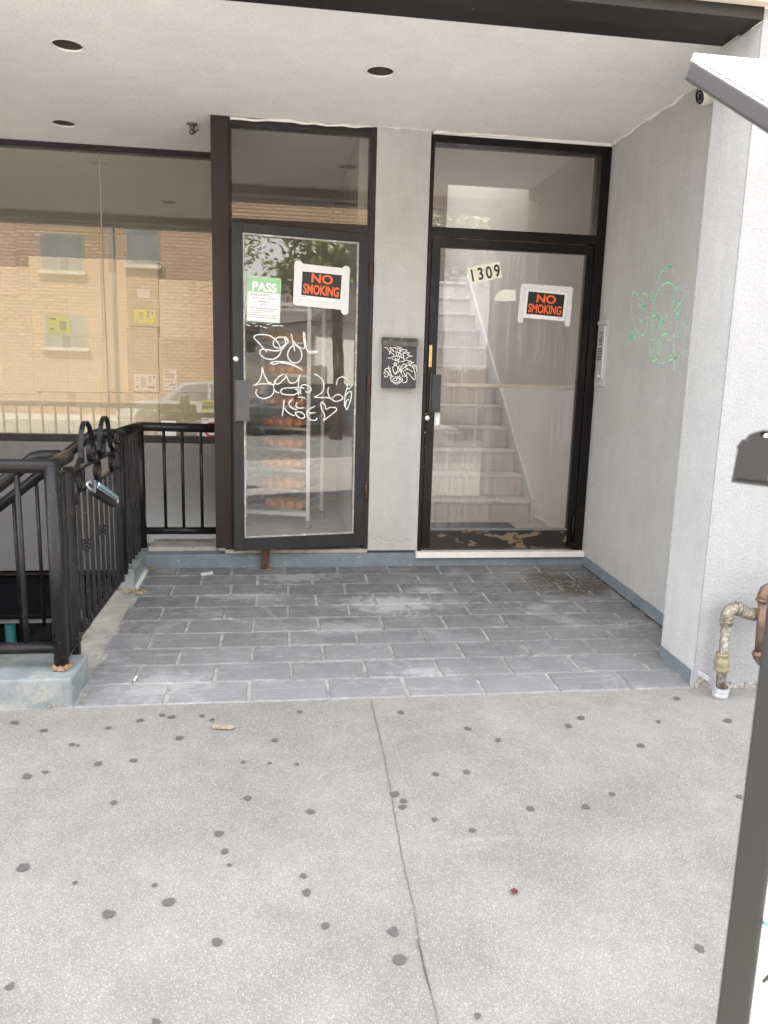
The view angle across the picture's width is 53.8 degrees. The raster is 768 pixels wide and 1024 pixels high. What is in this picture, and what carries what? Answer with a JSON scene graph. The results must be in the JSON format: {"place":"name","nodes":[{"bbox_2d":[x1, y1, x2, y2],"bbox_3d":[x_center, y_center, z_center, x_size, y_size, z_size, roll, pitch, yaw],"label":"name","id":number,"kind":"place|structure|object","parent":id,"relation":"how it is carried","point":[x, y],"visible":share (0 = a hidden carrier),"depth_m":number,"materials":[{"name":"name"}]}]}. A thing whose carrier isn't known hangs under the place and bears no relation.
{"place":"outdoors","nodes":[
{"label":"outdoors","id":0,"kind":"place"},
{"bbox_2d":[246,342,337,502],"bbox_3d":[-0.928,-0.863,7.240,0.984,1.485,0.511,0,10,-8],"label":"storage cabinet","id":1,"kind":"object","parent":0,"point":[331,378],"visible":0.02,"depth_m":6.98,"materials":[{"name":"grey metal"}]},
{"bbox_2d":[0,687,756,1023],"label":"sidewalk","id":2,"kind":"structure","parent":0,"point":[614,909],"depth_m":2.35,"materials":[{"name":"concrete"}]},
{"bbox_2d":[4,982,13,989],"bbox_3d":[-0.911,1.156,1.846,0.020,0.001,0.023,9,13,36],"label":"gum spot","id":3,"kind":"object","parent":2,"relation":"on","point":[9,986],"visible":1,"depth_m":1.84,"materials":[{"name":"grey"}]},
{"bbox_2d":[16,863,28,870],"bbox_3d":[-1.080,1.062,2.263,0.035,0.001,0.036,0,10,-8],"label":"gum spot","id":4,"kind":"object","parent":2,"relation":"on","point":[22,866],"visible":1,"depth_m":2.26,"materials":[{"name":"grey"}]},
{"bbox_2d":[22,773,31,778],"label":"gum spot","id":5,"kind":"object","parent":2,"relation":"on","point":[26,775],"visible":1,"depth_m":2.73,"materials":[{"name":"grey"}]},
{"bbox_2d":[0,653,88,709],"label":"curb block","id":6,"kind":"structure","parent":2,"relation":"on","point":[30,681],"depth_m":3.25,"materials":[{"name":"paint"}]},
{"bbox_2d":[0,450,81,670],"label":"front railing","id":7,"kind":"object","parent":6,"relation":"on","point":[63,645],"visible":0.88,"depth_m":3.29,"materials":[{"name":"metal"}]},
{"bbox_2d":[0,450,61,492],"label":"stair handrail","id":8,"kind":"object","parent":7,"relation":"attached to","point":[6,480],"visible":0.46,"depth_m":3.40,"materials":[{"name":"black metal"}]},
{"bbox_2d":[73,416,124,640],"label":"iron gate","id":9,"kind":"structure","parent":7,"relation":"attached to","point":[98,449],"depth_m":4.03,"materials":[{"name":"metal"}]},
{"bbox_2d":[86,480,118,506],"bbox_3d":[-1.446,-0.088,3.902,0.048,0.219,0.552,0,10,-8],"label":"padlock","id":10,"kind":"object","parent":9,"relation":"hanging from","point":[102,493],"visible":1,"depth_m":3.82,"materials":[{"name":"metal"}]},
{"bbox_2d":[98,482,118,499],"bbox_3d":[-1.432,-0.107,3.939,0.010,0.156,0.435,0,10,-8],"label":"dial window","id":11,"kind":"structure","parent":10,"relation":"in","point":[100,485],"depth_m":3.91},
{"bbox_2d":[102,909,115,917],"bbox_3d":[-0.762,1.109,2.088,0.038,0.001,0.032,4,11,12],"label":"gum spot","id":12,"kind":"object","parent":2,"relation":"on","point":[106,913],"visible":1,"depth_m":2.09,"materials":[{"name":"grey"}]},
{"bbox_2d":[152,1018,159,1023],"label":"gum spot","id":13,"kind":"object","parent":2,"relation":"on","point":[155,1020],"visible":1,"depth_m":1.76,"materials":[{"name":"grey"}]},
{"bbox_2d":[162,898,174,905],"bbox_3d":[-0.609,1.102,2.141,0.036,0.001,0.031,0,10,-8],"label":"gum spot","id":14,"kind":"object","parent":2,"relation":"on","point":[168,901],"visible":1,"depth_m":2.14,"materials":[{"name":"grey"}]},
{"bbox_2d":[212,937,222,945],"bbox_3d":[-0.441,1.137,2.004,0.030,0.001,0.029,0,10,-8],"label":"gum spot","id":15,"kind":"object","parent":2,"relation":"on","point":[217,941],"visible":1,"depth_m":2.00,"materials":[{"name":"grey"}]},
{"bbox_2d":[214,831,223,835],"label":"gum spot","id":16,"kind":"object","parent":2,"relation":"on","point":[218,833],"visible":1,"depth_m":2.45,"materials":[{"name":"grey"}]},
{"bbox_2d":[211,724,234,728],"bbox_3d":[-0.665,0.887,3.126,0.101,0.004,0.032,2,10,0],"label":"wrapper strip","id":17,"kind":"object","parent":2,"relation":"on","point":[217,726],"visible":1,"depth_m":3.12,"materials":[{"name":"beige paper"}]},
{"bbox_2d":[221,848,227,853],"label":"gum spot","id":18,"kind":"object","parent":2,"relation":"on","point":[224,850],"visible":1,"depth_m":2.37,"materials":[{"name":"grey"}]},
{"bbox_2d":[302,888,310,895],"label":"gum spot","id":19,"kind":"object","parent":2,"relation":"on","point":[307,891],"visible":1,"depth_m":2.20,"materials":[{"name":"grey"}]},
{"bbox_2d":[306,809,314,813],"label":"gum spot","id":20,"kind":"object","parent":2,"relation":"on","point":[309,811],"visible":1,"depth_m":2.58,"materials":[{"name":"grey"}]},
{"bbox_2d":[321,922,328,928],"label":"gum spot","id":21,"kind":"object","parent":2,"relation":"on","point":[324,925],"visible":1,"depth_m":2.07,"materials":[{"name":"grey"}]},
{"bbox_2d":[0,0,767,689],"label":"shop building","id":22,"kind":"structure","parent":2,"relation":"on","point":[598,158],"depth_m":4.95,"materials":[{"name":"white paint"}]},
{"bbox_2d":[0,393,44,432],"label":"cardboard box","id":23,"kind":"object","parent":22,"relation":"on","point":[21,413],"visible":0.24,"depth_m":5.79,"materials":[{"name":"brown cardboard"}]},
{"bbox_2d":[0,266,41,393],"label":"cardboard box","id":24,"kind":"object","parent":23,"relation":"on","point":[16,368],"visible":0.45,"depth_m":5.67,"materials":[{"name":"brown cardboard"}]},
{"bbox_2d":[0,428,114,641],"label":"stair railing","id":25,"kind":"object","parent":22,"relation":"attached to","point":[6,501],"visible":0.45,"depth_m":4.56,"materials":[{"name":"black metal"}]},
{"bbox_2d":[50,119,76,127],"bbox_3d":[-2.096,-2.661,4.944,0.164,0.233,0.164,0,10,-8],"label":"recessed light","id":26,"kind":"object","parent":22,"relation":"attached to","point":[63,123],"visible":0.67,"depth_m":5.02,"materials":[{"name":"white paint"}]},
{"bbox_2d":[50,38,84,52],"bbox_3d":[-1.566,-2.426,3.733,0.164,0.233,0.164,0,10,-8],"label":"recessed light","id":27,"kind":"object","parent":22,"relation":"attached to","point":[67,45],"visible":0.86,"depth_m":3.81,"materials":[{"name":"white paint"}]},
{"bbox_2d":[42,392,101,433],"bbox_3d":[-2.429,-0.764,6.050,0.426,0.392,0.451,0,10,-8],"label":"cardboard box","id":28,"kind":"object","parent":22,"relation":"on","point":[66,412],"visible":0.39,"depth_m":5.82,"materials":[{"name":"brown cardboard"}]},
{"bbox_2d":[31,334,103,392],"bbox_3d":[-2.432,-1.164,5.961,0.508,0.429,0.451,0,10,-8],"label":"cardboard box","id":29,"kind":"object","parent":28,"relation":"on","point":[71,364],"visible":0.81,"depth_m":5.74,"materials":[{"name":"brown cardboard"}]},
{"bbox_2d":[28,256,103,336],"bbox_3d":[-2.402,-1.647,5.869,0.510,0.568,0.451,0,10,-8],"label":"cardboard box","id":30,"kind":"object","parent":29,"relation":"on","point":[70,287],"visible":0.72,"depth_m":5.65,"materials":[{"name":"brown cardboard"}]},
{"bbox_2d":[47,315,70,333],"bbox_3d":[-2.439,-1.405,5.674,0.166,0.134,0.002,0,10,-8],"label":"yellow label","id":31,"kind":"object","parent":30,"relation":"attached to","point":[58,324],"visible":1,"depth_m":5.67,"materials":[{"name":"yellow paper"}]},
{"bbox_2d":[0,139,214,443],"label":"window","id":32,"kind":"structure","parent":22,"relation":"in","point":[4,143],"depth_m":5.52,"materials":[{"name":"brown paint"}]},
{"bbox_2d":[101,392,159,434],"bbox_3d":[-2.005,-0.772,6.112,0.434,0.396,0.451,0,10,-8],"label":"cardboard box","id":33,"kind":"object","parent":22,"relation":"on","point":[126,408],"visible":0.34,"depth_m":5.88,"materials":[{"name":"brown cardboard"}]},
{"bbox_2d":[101,259,129,391],"bbox_3d":[-2.075,-1.449,5.963,0.212,0.984,0.451,0,10,-8],"label":"cardboard box","id":34,"kind":"object","parent":33,"relation":"on","point":[116,294],"visible":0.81,"depth_m":5.75,"materials":[{"name":"brown cardboard"}]},
{"bbox_2d":[127,327,159,391],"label":"cardboard box","id":35,"kind":"object","parent":33,"relation":"on","point":[143,350],"visible":0.72,"depth_m":5.80,"materials":[{"name":"brown cardboard"}]},
{"bbox_2d":[134,374,156,390],"bbox_3d":[-1.839,-0.996,5.832,0.167,0.130,0.002,0,10,-8],"label":"shipping label","id":36,"kind":"object","parent":35,"relation":"attached to","point":[144,382],"visible":1,"depth_m":5.83,"materials":[{"name":"white paper"}]},
{"bbox_2d":[126,260,165,328],"bbox_3d":[-1.852,-1.690,5.937,0.227,0.486,0.451,0,10,-8],"label":"cardboard box","id":37,"kind":"object","parent":35,"relation":"on","point":[144,274],"visible":0.78,"depth_m":5.71,"materials":[{"name":"brown cardboard"}]},
{"bbox_2d":[137,289,149,297],"bbox_3d":[-1.816,-1.649,5.715,0.095,0.062,0.001,0,10,-8],"label":"paper slip","id":38,"kind":"object","parent":37,"relation":"attached to","point":[143,293],"visible":1,"depth_m":5.71,"materials":[{"name":"white paper"}]},
{"bbox_2d":[134,309,154,323],"bbox_3d":[-1.818,-1.484,5.745,0.152,0.104,0.002,0,10,-8],"label":"yellow label","id":39,"kind":"object","parent":37,"relation":"attached to","point":[143,316],"visible":1,"depth_m":5.75,"materials":[{"name":"yellow paper"}]},
{"bbox_2d":[118,543,150,589],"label":"side curb","id":40,"kind":"structure","parent":22,"relation":"on","point":[135,575],"depth_m":4.86,"materials":[{"name":"paint"}]},
{"bbox_2d":[115,422,215,574],"bbox_3d":[-1.403,-0.121,4.974,0.554,0.901,0.728,0,10,-8],"label":"railing","id":41,"kind":"object","parent":40,"relation":"on","point":[136,530],"visible":0.91,"depth_m":5.19,"materials":[{"name":"black metal"}]},
{"bbox_2d":[161,421,175,435],"bbox_3d":[-1.671,-0.640,5.878,0.112,0.138,0.002,0,10,-8],"label":"window decal","id":42,"kind":"object","parent":22,"relation":"attached to","point":[170,433],"depth_m":5.88,"materials":[{"name":"white paper"}]},
{"bbox_2d":[148,539,219,550],"bbox_3d":[-1.423,0.293,5.418,0.468,0.148,0.266,0,10,-8],"label":"ledge","id":43,"kind":"object","parent":22,"relation":"attached to","point":[182,544],"visible":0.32,"depth_m":5.33,"materials":[{"name":"concrete"}]},
{"bbox_2d":[159,392,213,435],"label":"cardboard box","id":44,"kind":"object","parent":22,"relation":"on","point":[181,407],"visible":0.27,"depth_m":5.93,"materials":[{"name":"brown cardboard"}]},
{"bbox_2d":[159,337,213,392],"bbox_3d":[-1.519,-1.175,6.081,0.489,0.413,0.451,0,10,-8],"label":"cardboard box","id":45,"kind":"object","parent":44,"relation":"on","point":[190,361],"visible":0.6,"depth_m":5.86,"materials":[{"name":"brown cardboard"}]},
{"bbox_2d":[163,369,176,389],"bbox_3d":[-1.656,-1.023,5.853,0.104,0.157,0.002,0,10,-8],"label":"shipping label","id":46,"kind":"object","parent":45,"relation":"attached to","point":[169,379],"visible":1,"depth_m":5.85,"materials":[{"name":"white paper"}]},
{"bbox_2d":[159,279,212,338],"bbox_3d":[-1.502,-1.588,6.015,0.483,0.435,0.451,0,10,-8],"label":"cardboard box","id":47,"kind":"object","parent":45,"relation":"on","point":[185,308],"visible":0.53,"depth_m":5.79,"materials":[{"name":"brown cardboard"}]},
{"bbox_2d":[186,122,198,134],"bbox_3d":[-1.244,-2.483,4.908,0.071,0.064,0.071,9,13,36],"label":"sprinkler head","id":48,"kind":"object","parent":22,"relation":"attached to","point":[192,125],"visible":1,"depth_m":4.89},
{"bbox_2d":[201,400,213,410],"bbox_3d":[-1.353,-0.827,5.887,0.129,0.080,0.002,0,10,-8],"label":"warning sticker","id":49,"kind":"object","parent":22,"relation":"attached to","point":[207,405],"visible":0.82,"depth_m":5.88,"materials":[{"name":"yellow paper"}]},
{"bbox_2d":[201,418,214,435],"bbox_3d":[-1.357,-0.656,5.918,0.139,0.156,0.002,0,10,-8],"label":"no smoking sticker","id":50,"kind":"object","parent":22,"relation":"attached to","point":[207,420],"visible":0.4,"depth_m":5.91,"materials":[{"name":"white paper"}]},
{"bbox_2d":[247,276,280,322],"bbox_3d":[-0.769,-1.359,4.846,0.223,0.284,0.002,-2,11,-19],"label":"pass notice","id":51,"kind":"object","parent":22,"relation":"attached to","point":[263,298],"visible":1,"depth_m":4.85,"materials":[{"name":"white paper"}]},
{"bbox_2d":[245,302,325,529],"bbox_3d":[-0.793,-0.766,6.078,0.552,1.733,0.516,3,10,9],"label":"baking rack","id":52,"kind":"object","parent":22,"relation":"on","point":[309,345],"visible":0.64,"depth_m":6.03,"materials":[{"name":"metal"}]},
{"bbox_2d":[246,498,319,512],"bbox_3d":[-0.817,-0.056,6.210,0.486,0.024,0.473,3,10,9],"label":"baking tray","id":53,"kind":"object","parent":52,"relation":"in","point":[259,505],"visible":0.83,"depth_m":6.01,"materials":[{"name":"metal"}]},
{"bbox_2d":[264,496,305,509],"bbox_3d":[-0.798,-0.073,6.085,0.348,0.095,0.156,3,10,9],"label":"bread loaf","id":54,"kind":"object","parent":53,"relation":"on","point":[280,502],"visible":0.92,"depth_m":6.03,"materials":[{"name":"brown food"}]},
{"bbox_2d":[272,493,312,503],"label":"bread loaf","id":55,"kind":"object","parent":53,"relation":"on","point":[297,495],"visible":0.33,"depth_m":6.24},
{"bbox_2d":[246,481,319,492],"bbox_3d":[-0.812,-0.216,6.181,0.486,0.024,0.473,3,10,9],"label":"baking tray","id":56,"kind":"object","parent":52,"relation":"in","point":[257,486],"visible":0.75,"depth_m":5.97,"materials":[{"name":"metal"}]},
{"bbox_2d":[261,476,304,488],"bbox_3d":[-0.815,-0.234,6.060,0.347,0.096,0.154,3,10,9],"label":"bread loaf","id":57,"kind":"object","parent":56,"relation":"on","point":[281,482],"visible":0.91,"depth_m":6.00,"materials":[{"name":"brown food"}]},
{"bbox_2d":[271,473,311,486],"bbox_3d":[-0.771,-0.268,6.253,0.349,0.095,0.158,3,10,9],"label":"bread loaf","id":58,"kind":"object","parent":56,"relation":"on","point":[298,476],"visible":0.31,"depth_m":6.21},
{"bbox_2d":[246,461,319,471],"bbox_3d":[-0.808,-0.375,6.152,0.486,0.024,0.473,3,10,9],"label":"baking tray","id":59,"kind":"object","parent":52,"relation":"in","point":[257,466],"visible":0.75,"depth_m":5.94,"materials":[{"name":"metal"}]},
{"bbox_2d":[261,456,304,468],"bbox_3d":[-0.808,-0.393,6.030,0.347,0.095,0.155,3,10,9],"label":"bread loaf","id":60,"kind":"object","parent":59,"relation":"on","point":[283,462],"visible":0.94,"depth_m":5.97,"materials":[{"name":"brown food"}]},
{"bbox_2d":[272,454,312,466],"bbox_3d":[-0.760,-0.427,6.222,0.347,0.096,0.155,3,10,9],"label":"bread loaf","id":61,"kind":"object","parent":59,"relation":"on","point":[297,456],"visible":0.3,"depth_m":6.17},
{"bbox_2d":[246,442,319,450],"bbox_3d":[-0.804,-0.534,6.123,0.486,0.024,0.473,3,10,9],"label":"baking tray","id":62,"kind":"object","parent":52,"relation":"in","point":[259,445],"visible":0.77,"depth_m":5.91,"materials":[{"name":"metal"}]},
{"bbox_2d":[262,436,305,447],"bbox_3d":[-0.796,-0.552,6.001,0.348,0.095,0.157,3,10,9],"label":"bread loaf","id":63,"kind":"object","parent":62,"relation":"on","point":[286,442],"visible":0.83,"depth_m":5.94,"materials":[{"name":"brown food"}]},
{"bbox_2d":[270,434,305,446],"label":"bread loaf","id":64,"kind":"object","parent":62,"relation":"on","point":[294,436],"visible":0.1,"depth_m":6.15,"materials":[{"name":"brown food"}]},
{"bbox_2d":[245,340,321,346],"bbox_3d":[-0.782,-1.330,5.978,0.486,0.024,0.473,3,10,9],"label":"baking tray","id":65,"kind":"object","parent":52,"relation":"in","point":[270,343],"visible":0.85,"depth_m":5.77,"materials":[{"name":"metal"}]},
{"bbox_2d":[261,331,305,340],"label":"bread loaf","id":66,"kind":"object","parent":65,"relation":"on","point":[295,336],"visible":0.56,"depth_m":5.79,"materials":[{"name":"brown food"}]},
{"bbox_2d":[246,422,320,429],"bbox_3d":[-0.799,-0.693,6.094,0.486,0.024,0.473,3,10,9],"label":"baking tray","id":67,"kind":"object","parent":52,"relation":"in","point":[258,426],"visible":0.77,"depth_m":5.88,"materials":[{"name":"metal"}]},
{"bbox_2d":[262,415,305,426],"bbox_3d":[-0.797,-0.712,5.972,0.347,0.096,0.154,3,10,9],"label":"bread loaf","id":68,"kind":"object","parent":67,"relation":"on","point":[286,421],"visible":0.85,"depth_m":5.91,"materials":[{"name":"brown food"}]},
{"bbox_2d":[272,414,311,426],"bbox_3d":[-0.765,-0.746,6.165,0.348,0.096,0.156,3,10,9],"label":"bread loaf","id":69,"kind":"object","parent":67,"relation":"on","point":[305,418],"visible":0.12,"depth_m":6.13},
{"bbox_2d":[245,307,321,315],"bbox_3d":[-0.776,-1.569,5.934,0.486,0.024,0.473,3,10,9],"label":"baking tray","id":70,"kind":"object","parent":52,"relation":"in","point":[292,311],"visible":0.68,"depth_m":5.80,"materials":[{"name":"metal"}]},
{"bbox_2d":[280,299,306,307],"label":"bread loaf","id":71,"kind":"object","parent":70,"relation":"on","point":[288,300],"visible":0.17,"depth_m":5.74,"materials":[{"name":"brown food"}]},
{"bbox_2d":[246,372,320,376],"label":"baking tray","id":72,"kind":"object","parent":52,"relation":"in","point":[272,374],"visible":0.85,"depth_m":5.80,"materials":[{"name":"metal"}]},
{"bbox_2d":[263,363,306,373],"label":"bread loaf","id":73,"kind":"object","parent":72,"relation":"on","point":[280,368],"visible":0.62,"depth_m":5.83,"materials":[{"name":"brown food"}]},
{"bbox_2d":[249,402,319,408],"bbox_3d":[-0.795,-0.853,6.065,0.486,0.024,0.473,3,10,9],"label":"baking tray","id":74,"kind":"object","parent":52,"relation":"in","point":[259,405],"visible":0.55,"depth_m":5.85,"materials":[{"name":"metal"}]},
{"bbox_2d":[263,395,306,405],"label":"bread loaf","id":75,"kind":"object","parent":74,"relation":"on","point":[276,400],"visible":0.75,"depth_m":5.88,"materials":[{"name":"brown food"}]},
{"bbox_2d":[272,395,311,405],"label":"bread loaf","id":76,"kind":"object","parent":74,"relation":"on","point":[296,396],"visible":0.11,"depth_m":6.12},
{"bbox_2d":[231,222,372,550],"bbox_3d":[-0.536,-0.782,5.024,0.923,2.095,0.084,-2,11,-19],"label":"door","id":77,"kind":"structure","parent":22,"relation":"in","point":[240,386],"depth_m":5.01,"materials":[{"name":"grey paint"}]},
{"bbox_2d":[293,261,349,314],"bbox_3d":[-0.406,-1.459,4.933,0.380,0.321,0.005,-2,11,-19],"label":"no smoking sign","id":78,"kind":"object","parent":22,"relation":"attached to","point":[318,286],"visible":1,"depth_m":4.93,"materials":[{"name":"white paper"}]},
{"bbox_2d":[365,66,395,77],"bbox_3d":[-0.016,-2.425,3.955,0.164,0.233,0.164,0,10,-8],"label":"recessed light","id":79,"kind":"object","parent":22,"relation":"attached to","point":[380,71],"visible":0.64,"depth_m":4.03,"materials":[{"name":"white paint"}]},
{"bbox_2d":[381,337,417,388],"bbox_3d":[0.102,-1.006,5.110,0.239,0.335,0.088,0,10,-8],"label":"mailbox","id":80,"kind":"object","parent":22,"relation":"attached to","point":[399,366],"visible":1,"depth_m":5.08,"materials":[{"name":"paint"}]},
{"bbox_2d":[467,261,501,283],"bbox_3d":[0.684,-1.627,5.146,0.250,0.158,0.001,0,10,-8],"label":"house number","id":81,"kind":"object","parent":22,"relation":"attached to","point":[481,276],"visible":1,"depth_m":5.14,"materials":[{"name":"beige paper"}]},
{"bbox_2d":[494,289,515,300],"bbox_3d":[0.833,-1.486,5.193,0.150,0.077,0.001,0,10,-8],"label":"torn paper","id":82,"kind":"object","parent":22,"relation":"attached to","point":[505,295],"visible":1,"depth_m":5.19,"materials":[{"name":"white paper"}]},
{"bbox_2d":[421,238,593,548],"bbox_3d":[0.853,-0.785,5.324,1.166,2.126,0.123,0,10,-8],"label":"door","id":83,"kind":"structure","parent":22,"relation":"in","point":[430,537],"depth_m":5.34,"materials":[{"name":"black paint"}]},
{"bbox_2d":[434,413,439,424],"bbox_3d":[0.363,-0.649,5.283,0.050,0.082,0.002,0,10,-8],"label":"door sticker","id":84,"kind":"object","parent":83,"relation":"attached to","point":[436,418],"depth_m":5.28,"materials":[{"name":"white paper"}]},
{"bbox_2d":[518,284,572,325],"bbox_3d":[1.116,-1.432,5.239,0.384,0.275,0.004,0,10,-8],"label":"no smoking sign","id":85,"kind":"object","parent":22,"relation":"attached to","point":[546,302],"visible":1,"depth_m":5.24,"materials":[{"name":"white paper"}]},
{"bbox_2d":[594,319,609,386],"bbox_3d":[1.500,-1.097,5.239,0.028,0.450,0.156,0,10,-8],"label":"intercom panel","id":86,"kind":"object","parent":22,"relation":"attached to","point":[601,353],"visible":1,"depth_m":5.21,"materials":[{"name":"grey metal"}]},
{"bbox_2d":[695,88,713,105],"bbox_3d":[1.661,-2.139,3.842,0.146,0.178,0.236,5,11,19],"label":"security camera","id":87,"kind":"object","parent":22,"relation":"attached to","point":[702,98],"visible":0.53,"depth_m":3.78,"materials":[{"name":"beige plastic"}]},
{"bbox_2d":[387,926,397,935],"bbox_3d":[0.027,1.140,2.057,0.032,0.001,0.032,-5,12,-33],"label":"gum spot","id":88,"kind":"object","parent":2,"relation":"on","point":[393,930],"visible":1,"depth_m":2.06,"materials":[{"name":"grey"}]},
{"bbox_2d":[390,791,398,795],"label":"gum spot","id":89,"kind":"object","parent":2,"relation":"on","point":[395,793],"visible":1,"depth_m":2.70,"materials":[{"name":"grey"}]},
{"bbox_2d":[393,954,405,963],"bbox_3d":[0.041,1.161,1.964,0.036,0.001,0.034,0,10,-8],"label":"gum spot","id":90,"kind":"object","parent":2,"relation":"on","point":[399,958],"visible":1,"depth_m":1.97,"materials":[{"name":"grey"}]},
{"bbox_2d":[474,1013,480,1018],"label":"gum spot","id":91,"kind":"object","parent":2,"relation":"on","point":[477,1015],"visible":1,"depth_m":1.80,"materials":[{"name":"grey"}]},
{"bbox_2d":[510,888,517,893],"bbox_3d":[0.383,1.112,2.222,0.023,0.005,0.022,0,10,-8],"label":"red petal","id":92,"kind":"object","parent":2,"relation":"on","point":[513,890],"visible":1,"depth_m":2.22,"materials":[{"name":"red plant"}]},
{"bbox_2d":[527,806,534,810],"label":"gum spot","id":93,"kind":"object","parent":2,"relation":"on","point":[531,808],"visible":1,"depth_m":2.63,"materials":[{"name":"grey"}]},
{"bbox_2d":[582,803,589,808],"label":"gum spot","id":94,"kind":"object","parent":2,"relation":"on","point":[584,805],"visible":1,"depth_m":2.66,"materials":[{"name":"grey"}]},
{"bbox_2d":[695,943,704,951],"bbox_3d":[0.848,1.171,2.033,0.025,0.001,0.027,5,11,19],"label":"gum spot","id":95,"kind":"object","parent":2,"relation":"on","point":[698,947],"visible":1,"depth_m":2.03,"materials":[{"name":"grey"}]},
{"bbox_2d":[685,53,767,1023],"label":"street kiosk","id":96,"kind":"object","parent":2,"relation":"on","point":[738,86],"visible":1,"depth_m":1.14,"materials":[{"name":"black plastic"}]},
{"bbox_2d":[697,601,757,699],"bbox_3d":[1.895,0.638,3.596,0.763,0.466,0.131,0,10,-8],"label":"gas pipe","id":97,"kind":"object","parent":2,"relation":"on","point":[729,611],"visible":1,"depth_m":3.50,"materials":[{"name":"beige metal"}]},
{"bbox_2d":[752,583,767,665],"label":"gas pipe","id":98,"kind":"object","parent":97,"relation":"attached to","point":[761,598],"visible":0.71,"depth_m":3.46,"materials":[{"name":"brown metal"}]},
{"bbox_2d":[74,565,690,707],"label":"tiled forecourt","id":99,"kind":"structure","parent":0,"point":[466,630],"depth_m":4.13,"materials":[{"name":"tile"}]},
{"bbox_2d":[120,588,146,593],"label":"dry leaves","id":100,"kind":"object","parent":99,"relation":"on","point":[140,592],"visible":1,"depth_m":4.68,"materials":[{"name":"brown plant"}]},
{"bbox_2d":[201,571,212,575],"bbox_3d":[-1.188,0.413,5.088,0.100,0.006,0.068,-5,12,-31],"label":"paper scrap","id":101,"kind":"object","parent":99,"relation":"on","point":[207,573],"visible":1,"depth_m":5.08,"materials":[{"name":"white paper"}]},
{"bbox_2d":[261,550,269,568],"bbox_3d":[-0.821,0.329,5.233,0.065,0.146,0.032,0,10,-8],"label":"doorstop","id":102,"kind":"object","parent":99,"relation":"on","point":[265,559],"visible":0.86,"depth_m":5.22,"materials":[{"name":"wood"}]},
{"bbox_2d":[522,572,613,596],"bbox_3d":[1.291,0.489,5.098,0.756,0.034,0.534,0,10,-8],"label":"dirt scatter","id":103,"kind":"object","parent":99,"relation":"on","point":[570,582],"visible":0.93,"depth_m":5.09,"materials":[{"name":"soil"}]},
{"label":"stair landing","id":104,"kind":"structure","parent":0,"visible":0},
{"bbox_2d":[81,590,136,677],"bbox_3d":[-1.537,0.634,4.140,0.149,0.065,1.270,0,10,-8],"label":"gate threshold","id":105,"kind":"object","parent":104,"relation":"on","point":[97,636],"visible":0.6,"depth_m":4.15,"materials":[{"name":"concrete"}]}
]}

